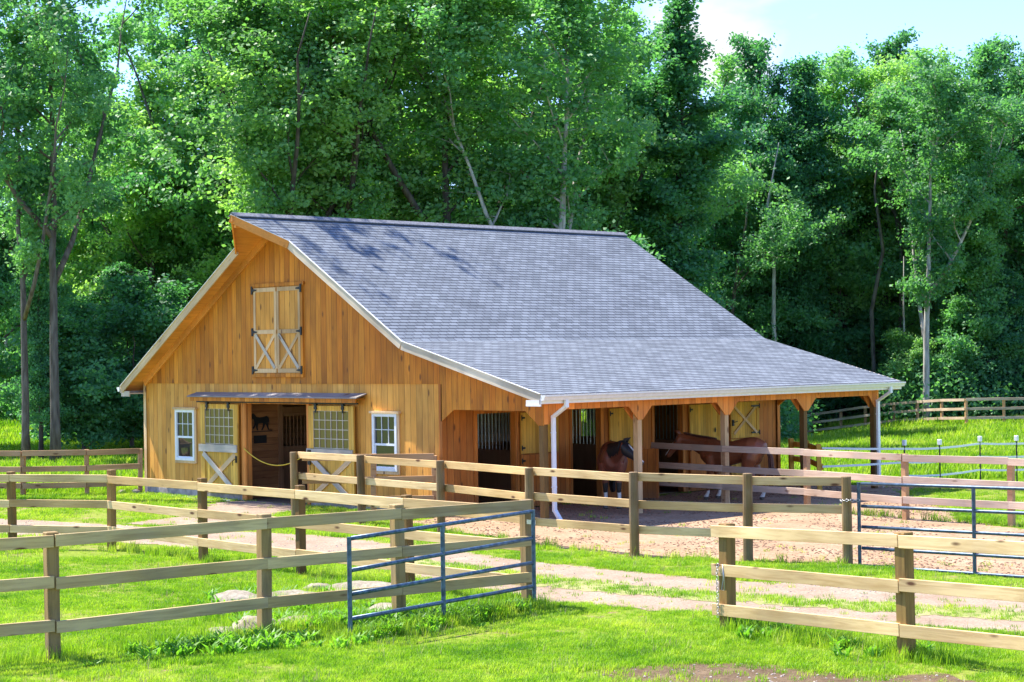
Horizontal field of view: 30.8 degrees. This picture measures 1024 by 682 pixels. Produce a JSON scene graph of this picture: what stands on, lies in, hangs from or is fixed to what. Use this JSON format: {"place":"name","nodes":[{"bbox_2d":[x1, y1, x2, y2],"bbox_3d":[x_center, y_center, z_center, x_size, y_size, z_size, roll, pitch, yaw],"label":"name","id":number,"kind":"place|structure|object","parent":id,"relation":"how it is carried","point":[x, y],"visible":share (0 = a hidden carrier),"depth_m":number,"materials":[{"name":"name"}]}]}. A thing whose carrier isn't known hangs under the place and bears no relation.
{"place":"outdoors","nodes":[
{"label":"outdoors","id":0,"kind":"place"},
{"bbox_2d":[128,501,307,525],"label":"path","id":1,"kind":"structure","parent":0,"point":[255,507],"depth_m":43.93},
{"bbox_2d":[0,519,1023,630],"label":"driveway","id":2,"kind":"structure","parent":0,"point":[326,544],"depth_m":27.94,"materials":[{"name":"beige gravel"}]},
{"bbox_2d":[1,521,1021,681],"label":"loose stones","id":3,"kind":"object","parent":2,"relation":"on","point":[659,607],"visible":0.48,"depth_m":27.14,"materials":[{"name":"grey stone"}]},
{"bbox_2d":[352,548,1023,620],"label":"grass strip","id":4,"kind":"object","parent":2,"relation":"on","point":[761,601],"depth_m":26.64,"materials":[{"name":"plant"}]},
{"bbox_2d":[0,454,1023,681],"bbox_3d":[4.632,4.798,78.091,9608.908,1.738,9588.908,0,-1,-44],"label":"ground","id":5,"kind":"structure","parent":0,"point":[77,551],"depth_m":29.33,"materials":[{"name":"green plant"}]},
{"bbox_2d":[3,159,81,457],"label":"tree","id":6,"kind":"object","parent":5,"relation":"on","point":[38,336],"visible":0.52,"depth_m":69.63,"materials":[{"name":"green plant"}]},
{"bbox_2d":[0,1,131,461],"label":"ash tree","id":7,"kind":"object","parent":5,"relation":"on","point":[28,251],"visible":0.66,"depth_m":64.86,"materials":[{"name":"green plant"}]},
{"bbox_2d":[0,448,142,494],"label":"fence","id":8,"kind":"object","parent":5,"relation":"on","point":[23,468],"visible":0.83,"depth_m":49.45,"materials":[{"name":"brown wood"}]},
{"bbox_2d":[0,296,143,449],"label":"tree","id":9,"kind":"object","parent":5,"relation":"on","point":[77,323],"visible":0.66,"depth_m":70.88,"materials":[{"name":"green plant"}]},
{"bbox_2d":[9,261,147,439],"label":"tree","id":10,"kind":"object","parent":5,"relation":"on","point":[98,297],"visible":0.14,"depth_m":79.33,"materials":[{"name":"green plant"}]},
{"bbox_2d":[0,0,178,462],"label":"ash tree","id":11,"kind":"object","parent":5,"relation":"on","point":[67,16],"visible":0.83,"depth_m":65.87,"materials":[{"name":"green plant"}]},
{"bbox_2d":[0,3,198,383],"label":"tree","id":12,"kind":"object","parent":5,"relation":"on","point":[6,276],"visible":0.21,"depth_m":76.39,"materials":[{"name":"green plant"}]},
{"bbox_2d":[0,63,217,352],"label":"tree","id":13,"kind":"object","parent":5,"relation":"on","point":[122,256],"visible":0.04,"depth_m":89.00,"materials":[{"name":"green plant"}]},
{"bbox_2d":[31,262,201,449],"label":"tree","id":14,"kind":"object","parent":5,"relation":"on","point":[147,321],"visible":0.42,"depth_m":73.15,"materials":[{"name":"green plant"}]},
{"bbox_2d":[1,56,241,358],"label":"maple tree","id":15,"kind":"object","parent":5,"relation":"on","point":[160,118],"visible":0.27,"depth_m":84.57,"materials":[{"name":"green plant"}]},
{"bbox_2d":[58,0,280,303],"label":"maple tree","id":16,"kind":"object","parent":5,"relation":"on","point":[162,41],"visible":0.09,"depth_m":86.95,"materials":[{"name":"green plant"}]},
{"bbox_2d":[71,0,349,299],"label":"maple tree","id":17,"kind":"object","parent":5,"relation":"on","point":[204,176],"visible":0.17,"depth_m":82.71,"materials":[{"name":"green plant"}]},
{"bbox_2d":[209,626,233,632],"bbox_3d":[-3.772,3.831,24.282,0.588,0.211,0.427,-1,0,40],"label":"rock","id":18,"kind":"object","parent":5,"relation":"on","point":[221,629],"visible":0.12,"depth_m":24.18,"materials":[{"name":"stone"}]},
{"bbox_2d":[211,590,256,602],"bbox_3d":[-3.964,3.820,26.978,0.860,0.430,0.720,-1,0,17],"label":"rock","id":19,"kind":"object","parent":5,"relation":"on","point":[229,595],"visible":0.31,"depth_m":26.80,"materials":[{"name":"stone"}]},
{"bbox_2d":[232,615,274,630],"bbox_3d":[-3.463,3.807,24.670,0.557,0.342,0.761,-1,0,21],"label":"rock","id":20,"kind":"object","parent":5,"relation":"on","point":[250,622],"visible":0.23,"depth_m":24.48,"materials":[{"name":"stone"}]},
{"bbox_2d":[0,469,520,585],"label":"fence","id":21,"kind":"object","parent":5,"relation":"on","point":[300,494],"visible":0.72,"depth_m":32.28,"materials":[{"name":"brown wood"}]},
{"bbox_2d":[0,499,532,659],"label":"fence","id":22,"kind":"object","parent":5,"relation":"on","point":[52,626],"visible":0.84,"depth_m":23.97,"materials":[{"name":"brown wood"}]},
{"bbox_2d":[347,510,536,635],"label":"gate","id":23,"kind":"structure","parent":22,"relation":"attached to","point":[443,578],"depth_m":24.70,"materials":[{"name":"metal"}]},
{"bbox_2d":[150,0,425,250],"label":"ash tree","id":24,"kind":"object","parent":5,"relation":"on","point":[244,16],"visible":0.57,"depth_m":70.30,"materials":[{"name":"green plant"}]},
{"bbox_2d":[272,589,318,603],"bbox_3d":[-3.211,3.819,27.165,1.498,0.373,0.913,-1,0,3],"label":"rock","id":25,"kind":"object","parent":5,"relation":"on","point":[295,591],"visible":0.11,"depth_m":27.05,"materials":[{"name":"stone"}]},
{"bbox_2d":[278,615,327,625],"bbox_3d":[-2.800,3.802,24.738,0.808,0.280,0.603,-1,0,-17],"label":"rock","id":26,"kind":"object","parent":5,"relation":"on","point":[289,617],"visible":0.19,"depth_m":24.76,"materials":[{"name":"stone"}]},
{"bbox_2d":[169,0,448,234],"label":"ash tree","id":27,"kind":"object","parent":5,"relation":"on","point":[341,124],"visible":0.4,"depth_m":70.51,"materials":[{"name":"green plant"}]},
{"bbox_2d":[300,583,329,591],"bbox_3d":[-2.966,3.835,28.338,0.557,0.318,0.467,-1,0,-1],"label":"rock","id":28,"kind":"object","parent":5,"relation":"on","point":[314,585],"visible":0.19,"depth_m":28.19,"materials":[{"name":"stone"}]},
{"bbox_2d":[329,581,390,588],"bbox_3d":[-2.186,3.804,28.008,1.191,0.380,0.682,-1,0,-6],"label":"rock","id":29,"kind":"object","parent":5,"relation":"on","point":[361,584],"visible":0.23,"depth_m":27.91,"materials":[{"name":"stone"}]},
{"bbox_2d":[302,453,436,509],"bbox_3d":[-3.175,3.321,41.576,3.056,1.609,0.168,-1,0,5],"label":"fence","id":30,"kind":"object","parent":5,"relation":"on","point":[430,456],"visible":0.47,"depth_m":41.44,"materials":[{"name":"brown wood"}]},
{"bbox_2d":[202,0,537,224],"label":"maple tree","id":31,"kind":"object","parent":5,"relation":"on","point":[404,109],"visible":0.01,"depth_m":81.55,"materials":[{"name":"green plant"}]},
{"bbox_2d":[368,603,391,611],"bbox_3d":[-1.683,3.804,25.995,0.880,0.262,0.662,-1,0,37],"label":"rock","id":32,"kind":"object","parent":5,"relation":"on","point":[381,604],"visible":0.15,"depth_m":25.93,"materials":[{"name":"stone"}]},
{"bbox_2d":[355,144,504,224],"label":"maple tree","id":33,"kind":"object","parent":5,"relation":"on","point":[388,215],"visible":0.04,"depth_m":74.69,"materials":[{"name":"green plant"}]},
{"bbox_2d":[299,0,637,225],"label":"ash tree","id":34,"kind":"object","parent":5,"relation":"on","point":[421,214],"visible":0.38,"depth_m":73.39,"materials":[{"name":"green plant"}]},
{"bbox_2d":[0,486,1007,667],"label":"long grass","id":35,"kind":"structure","parent":5,"relation":"on","point":[804,637],"depth_m":24.36,"materials":[{"name":"green plant"}]},
{"bbox_2d":[77,583,936,666],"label":"weeds","id":36,"kind":"object","parent":5,"relation":"on","point":[232,643],"visible":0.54,"depth_m":23.27,"materials":[{"name":"green plant"}]},
{"bbox_2d":[117,212,905,519],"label":"barn","id":37,"kind":"structure","parent":5,"relation":"on","point":[502,345],"depth_m":45.80,"materials":[{"name":"brown wood"}]},
{"bbox_2d":[172,407,197,463],"bbox_3d":[-8.510,2.461,48.581,0.140,1.455,1.040,0,-1,-44],"label":"window","id":38,"kind":"structure","parent":37,"relation":"in","point":[185,417],"depth_m":48.59,"materials":[{"name":"white paint"}]},
{"bbox_2d":[198,401,239,493],"bbox_3d":[-7.481,2.704,47.344,0.134,2.323,1.660,0,-1,-44],"label":"sliding door","id":39,"kind":"structure","parent":37,"relation":"in","point":[219,446],"depth_m":47.32,"materials":[{"name":"beige wood"}]},
{"bbox_2d":[254,435,266,443],"bbox_3d":[-6.432,2.511,47.560,0.400,0.200,0.019,0,-1,-44],"label":"sign plate","id":40,"kind":"object","parent":37,"relation":"attached to","point":[260,438],"visible":1,"depth_m":47.55,"materials":[{"name":"black plastic"}]},
{"bbox_2d":[251,413,271,431],"bbox_3d":[-6.421,2.081,47.580,0.710,0.480,0.017,0,-1,-44],"label":"horse plaque","id":41,"kind":"object","parent":37,"relation":"attached to","point":[264,420],"visible":0.89,"depth_m":47.56,"materials":[{"name":"black plastic"}]},
{"bbox_2d":[243,448,300,465],"bbox_3d":[-5.829,2.864,45.746,0.028,0.411,2.563,0,-1,-44],"label":"barrier rope","id":42,"kind":"object","parent":37,"relation":"attached to","point":[267,463],"visible":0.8,"depth_m":45.97,"materials":[{"name":"beige fabric"}]},
{"bbox_2d":[249,281,303,376],"bbox_3d":[-5.777,-0.271,45.716,0.065,2.320,2.160,0,-1,-44],"label":"loft door","id":43,"kind":"structure","parent":37,"relation":"in","point":[277,313],"depth_m":45.67,"materials":[{"name":"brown wood"}]},
{"bbox_2d":[306,403,355,493],"bbox_3d":[-4.324,2.636,44.118,0.134,2.323,1.750,0,-1,-44],"label":"sliding door","id":44,"kind":"structure","parent":37,"relation":"in","point":[331,429],"depth_m":44.08,"materials":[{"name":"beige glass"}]},
{"bbox_2d":[369,411,400,474],"bbox_3d":[-2.901,2.341,42.850,0.140,1.455,1.040,0,-1,-44],"label":"window","id":45,"kind":"structure","parent":37,"relation":"in","point":[385,424],"depth_m":42.84,"materials":[{"name":"white paint"}]},
{"bbox_2d":[520,412,558,453],"bbox_3d":[0.650,2.136,43.572,1.234,0.950,0.072,0,-1,-44],"label":"dutch door","id":46,"kind":"structure","parent":37,"relation":"in","point":[529,430],"depth_m":43.37,"materials":[{"name":"yellow wood"}]},
{"bbox_2d":[521,453,558,503],"bbox_3d":[0.666,3.223,43.565,1.234,1.155,0.072,0,-1,-44],"label":"dutch door","id":47,"kind":"structure","parent":37,"relation":"in","point":[532,460],"depth_m":43.47,"materials":[{"name":"brown wood"}]},
{"bbox_2d":[609,408,642,445],"bbox_3d":[2.797,2.118,45.674,1.184,0.950,0.072,0,-1,-44],"label":"dutch door","id":48,"kind":"structure","parent":37,"relation":"in","point":[620,423],"depth_m":45.53,"materials":[{"name":"yellow wood"}]},
{"bbox_2d":[608,449,658,497],"bbox_3d":[2.933,3.194,45.000,1.300,1.185,0.065,-1,0,22],"label":"dutch door","id":49,"kind":"structure","parent":37,"relation":"in","point":[650,457],"depth_m":44.85,"materials":[{"name":"brown wood"}]},
{"bbox_2d":[689,404,720,439],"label":"dutch door","id":50,"kind":"structure","parent":37,"relation":"in","point":[704,420],"depth_m":47.78,"materials":[{"name":"yellow wood"}]},
{"bbox_2d":[689,450,720,488],"bbox_3d":[4.975,3.187,47.783,1.234,1.155,0.072,0,-1,-44],"label":"dutch door","id":51,"kind":"structure","parent":37,"relation":"in","point":[694,458],"depth_m":47.51,"materials":[{"name":"brown wood"}]},
{"bbox_2d":[730,439,756,484],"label":"dutch door","id":52,"kind":"structure","parent":37,"relation":"in","point":[736,465],"depth_m":48.69,"materials":[{"name":"beige wood"}]},
{"bbox_2d":[730,401,759,437],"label":"dutch door","id":53,"kind":"structure","parent":37,"relation":"in","point":[744,418],"depth_m":48.94,"materials":[{"name":"yellow wood"}]},
{"bbox_2d":[0,409,1023,494],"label":"meadow grass","id":54,"kind":"structure","parent":5,"relation":"on","point":[921,434],"depth_m":72.23,"materials":[{"name":"green plant"}]},
{"bbox_2d":[0,348,1023,442],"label":"wood edge undergrowth","id":55,"kind":"object","parent":5,"relation":"on","point":[951,390],"visible":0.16,"depth_m":97.37,"materials":[{"name":"green plant"}]},
{"bbox_2d":[0,516,1023,681],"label":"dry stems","id":56,"kind":"object","parent":5,"relation":"on","point":[601,552],"visible":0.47,"depth_m":24.28,"materials":[{"name":"beige plant"}]},
{"bbox_2d":[0,112,1023,397],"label":"distant wood","id":57,"kind":"object","parent":5,"relation":"on","point":[14,356],"visible":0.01,"depth_m":104.55,"materials":[{"name":"green plant"}]},
{"bbox_2d":[368,0,674,227],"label":"maple tree","id":58,"kind":"object","parent":5,"relation":"on","point":[519,145],"visible":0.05,"depth_m":83.91,"materials":[{"name":"green plant"}]},
{"bbox_2d":[381,0,669,230],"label":"birch tree","id":59,"kind":"object","parent":5,"relation":"on","point":[564,25],"visible":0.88,"depth_m":73.12,"materials":[{"name":"green plant"}]},
{"bbox_2d":[290,452,852,564],"bbox_3d":[-0.078,3.186,35.856,1.391,1.714,15.258,0,-1,-44],"label":"fence","id":60,"kind":"object","parent":5,"relation":"on","point":[748,507],"visible":0.74,"depth_m":33.20,"materials":[{"name":"brown wood"}]},
{"bbox_2d":[482,2,747,420],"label":"maple tree","id":61,"kind":"object","parent":5,"relation":"on","point":[605,194],"visible":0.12,"depth_m":84.45,"materials":[{"name":"green plant"}]},
{"bbox_2d":[594,219,676,410],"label":"tree","id":62,"kind":"object","parent":5,"relation":"on","point":[639,242],"visible":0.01,"depth_m":77.78,"materials":[{"name":"green plant"}]},
{"bbox_2d":[522,3,798,306],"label":"maple tree","id":63,"kind":"object","parent":5,"relation":"on","point":[728,65],"visible":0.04,"depth_m":93.30,"materials":[{"name":"green plant"}]},
{"bbox_2d":[612,0,758,310],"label":"ivy covered tree","id":64,"kind":"object","parent":5,"relation":"on","point":[673,83],"visible":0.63,"depth_m":85.04,"materials":[{"name":"green plant"}]},
{"bbox_2d":[647,118,849,342],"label":"maple tree","id":65,"kind":"object","parent":5,"relation":"on","point":[760,317],"visible":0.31,"depth_m":102.44,"materials":[{"name":"green plant"}]},
{"bbox_2d":[766,143,780,428],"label":"tree stem","id":66,"kind":"object","parent":5,"relation":"on","point":[773,296],"visible":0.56,"depth_m":101.95,"materials":[{"name":"brown plant"}]},
{"bbox_2d":[693,31,879,346],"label":"oak tree","id":67,"kind":"object","parent":5,"relation":"on","point":[753,56],"visible":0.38,"depth_m":105.57,"materials":[{"name":"green plant"}]},
{"bbox_2d":[597,662,982,681],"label":"soil patch","id":68,"kind":"object","parent":5,"relation":"on","point":[704,671],"visible":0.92,"depth_m":20.53,"materials":[{"name":"brown soil"}]},
{"bbox_2d":[745,55,853,430],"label":"ivy covered tree","id":69,"kind":"object","parent":5,"relation":"on","point":[809,137],"visible":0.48,"depth_m":105.28,"materials":[{"name":"green plant"}]},
{"bbox_2d":[788,438,823,489],"bbox_3d":[7.714,3.298,48.358,0.358,1.423,3.779,-1,0,-2],"label":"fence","id":70,"kind":"object","parent":5,"relation":"on","point":[817,463],"visible":0.48,"depth_m":48.95,"materials":[{"name":"brown wood"}]},
{"bbox_2d":[799,168,814,433],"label":"tree stem","id":71,"kind":"object","parent":5,"relation":"on","point":[813,411],"visible":0.18,"depth_m":105.86,"materials":[{"name":"grey plant"}]},
{"bbox_2d":[783,212,886,429],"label":"evergreen tree","id":72,"kind":"object","parent":5,"relation":"on","point":[830,408],"visible":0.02,"depth_m":108.43,"materials":[{"name":"green plant"}]},
{"bbox_2d":[839,196,853,328],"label":"tree stem","id":73,"kind":"object","parent":5,"relation":"on","point":[845,257],"visible":0.13,"depth_m":109.97,"materials":[{"name":"grey plant"}]},
{"bbox_2d":[735,42,965,422],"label":"maple tree","id":74,"kind":"object","parent":5,"relation":"on","point":[856,262],"visible":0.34,"depth_m":106.94,"materials":[{"name":"green plant"}]},
{"bbox_2d":[769,23,956,347],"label":"oak tree","id":75,"kind":"object","parent":5,"relation":"on","point":[893,46],"visible":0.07,"depth_m":110.74,"materials":[{"name":"green plant"}]},
{"bbox_2d":[820,301,912,416],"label":"tree","id":76,"kind":"object","parent":5,"relation":"on","point":[852,336],"visible":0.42,"depth_m":107.31,"materials":[{"name":"green plant"}]},
{"bbox_2d":[711,523,1023,658],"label":"fence","id":77,"kind":"object","parent":5,"relation":"on","point":[904,585],"visible":0.84,"depth_m":21.67,"materials":[{"name":"brown wood"}]},
{"bbox_2d":[716,563,718,616],"bbox_3d":[2.650,3.213,23.978,0.043,0.705,0.045,-1,0,1],"label":"chain","id":78,"kind":"object","parent":77,"relation":"hanging from","point":[717,589],"visible":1,"depth_m":23.97,"materials":[{"name":"silver metal"}]},
{"bbox_2d":[721,564,724,589],"bbox_3d":[2.714,3.037,23.919,0.020,0.332,0.058,0,-1,-44],"label":"gate hook","id":79,"kind":"object","parent":77,"relation":"hanging from","point":[723,577],"visible":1,"depth_m":23.91,"materials":[{"name":"silver metal"}]},
{"bbox_2d":[785,399,967,433],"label":"fence","id":80,"kind":"object","parent":5,"relation":"on","point":[941,409],"visible":0.67,"depth_m":96.32,"materials":[{"name":"brown wood"}]},
{"bbox_2d":[869,144,884,372],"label":"tree stem","id":81,"kind":"object","parent":5,"relation":"on","point":[872,341],"visible":0.73,"depth_m":102.94,"materials":[{"name":"brown plant"}]},
{"bbox_2d":[886,140,902,359],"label":"tree stem","id":82,"kind":"object","parent":5,"relation":"on","point":[900,318],"visible":0.25,"depth_m":106.73,"materials":[{"name":"grey plant"}]},
{"bbox_2d":[835,43,974,355],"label":"ash tree","id":83,"kind":"object","parent":5,"relation":"on","point":[881,186],"visible":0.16,"depth_m":106.30,"materials":[{"name":"green plant"}]},
{"bbox_2d":[903,256,906,372],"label":"bare sapling","id":84,"kind":"object","parent":5,"relation":"on","point":[903,304],"visible":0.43,"depth_m":100.00,"materials":[{"name":"brown plant"}]},
{"bbox_2d":[876,327,960,417],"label":"tree","id":85,"kind":"object","parent":5,"relation":"on","point":[912,344],"visible":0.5,"depth_m":98.79,"materials":[{"name":"green plant"}]},
{"bbox_2d":[822,435,1023,488],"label":"tape fence","id":86,"kind":"object","parent":5,"relation":"on","point":[939,441],"visible":0.8,"depth_m":46.79,"materials":[{"name":"plastic"}]},
{"bbox_2d":[823,44,1023,417],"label":"birch tree","id":87,"kind":"object","parent":5,"relation":"on","point":[934,89],"visible":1,"depth_m":95.46,"materials":[{"name":"green plant"}]},
{"bbox_2d":[833,32,1023,355],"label":"maple tree","id":88,"kind":"object","parent":5,"relation":"on","point":[1011,261],"visible":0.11,"depth_m":103.86,"materials":[{"name":"green plant"}]},
{"bbox_2d":[877,304,1002,415],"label":"tree","id":89,"kind":"object","parent":5,"relation":"on","point":[947,327],"visible":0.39,"depth_m":99.03,"materials":[{"name":"green plant"}]},
{"bbox_2d":[913,39,1023,414],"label":"ivy covered tree","id":90,"kind":"object","parent":5,"relation":"on","point":[984,275],"visible":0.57,"depth_m":98.68,"materials":[{"name":"green plant"}]},
{"bbox_2d":[920,49,1023,296],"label":"oak tree","id":91,"kind":"object","parent":5,"relation":"on","point":[1018,236],"visible":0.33,"depth_m":101.58,"materials":[{"name":"green plant"}]},
{"bbox_2d":[966,397,1023,422],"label":"fence","id":92,"kind":"object","parent":5,"relation":"on","point":[1003,408],"visible":0.94,"depth_m":90.48,"materials":[{"name":"wood"}]},
{"bbox_2d":[971,268,1023,415],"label":"evergreen tree","id":93,"kind":"object","parent":5,"relation":"on","point":[1012,283],"visible":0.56,"depth_m":98.61,"materials":[{"name":"green plant"}]},
{"bbox_2d":[0,0,1023,319],"label":"sky","id":94,"kind":"structure","parent":0,"point":[803,28],"materials":[{"name":"white"}]},
{"bbox_2d":[413,485,1023,574],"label":"paddock","id":95,"kind":"structure","parent":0,"point":[677,516],"depth_m":37.53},
{"bbox_2d":[597,437,643,508],"bbox_3d":[2.393,3.012,42.883,0.834,1.675,2.706,-1,0,-7],"label":"horse","id":96,"kind":"object","parent":95,"relation":"on","point":[612,456],"visible":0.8,"depth_m":42.47},
{"bbox_2d":[666,430,774,499],"bbox_3d":[5.007,2.992,44.883,2.814,1.664,0.729,-1,0,29],"label":"horse","id":97,"kind":"object","parent":95,"relation":"on","point":[743,459],"visible":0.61,"depth_m":44.61},
{"bbox_2d":[418,485,1023,573],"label":"dirt clods","id":98,"kind":"object","parent":95,"relation":"on","point":[786,547],"visible":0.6,"depth_m":37.92,"materials":[{"name":"brown soil"}]},
{"bbox_2d":[651,442,1023,526],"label":"fence","id":99,"kind":"object","parent":95,"relation":"on","point":[808,492],"visible":0.77,"depth_m":39.95,"materials":[{"name":"brown wood"}]},
{"bbox_2d":[857,482,1023,578],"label":"gate","id":100,"kind":"structure","parent":95,"relation":"on","point":[973,511],"depth_m":29.59,"materials":[{"name":"metal"}]}
]}

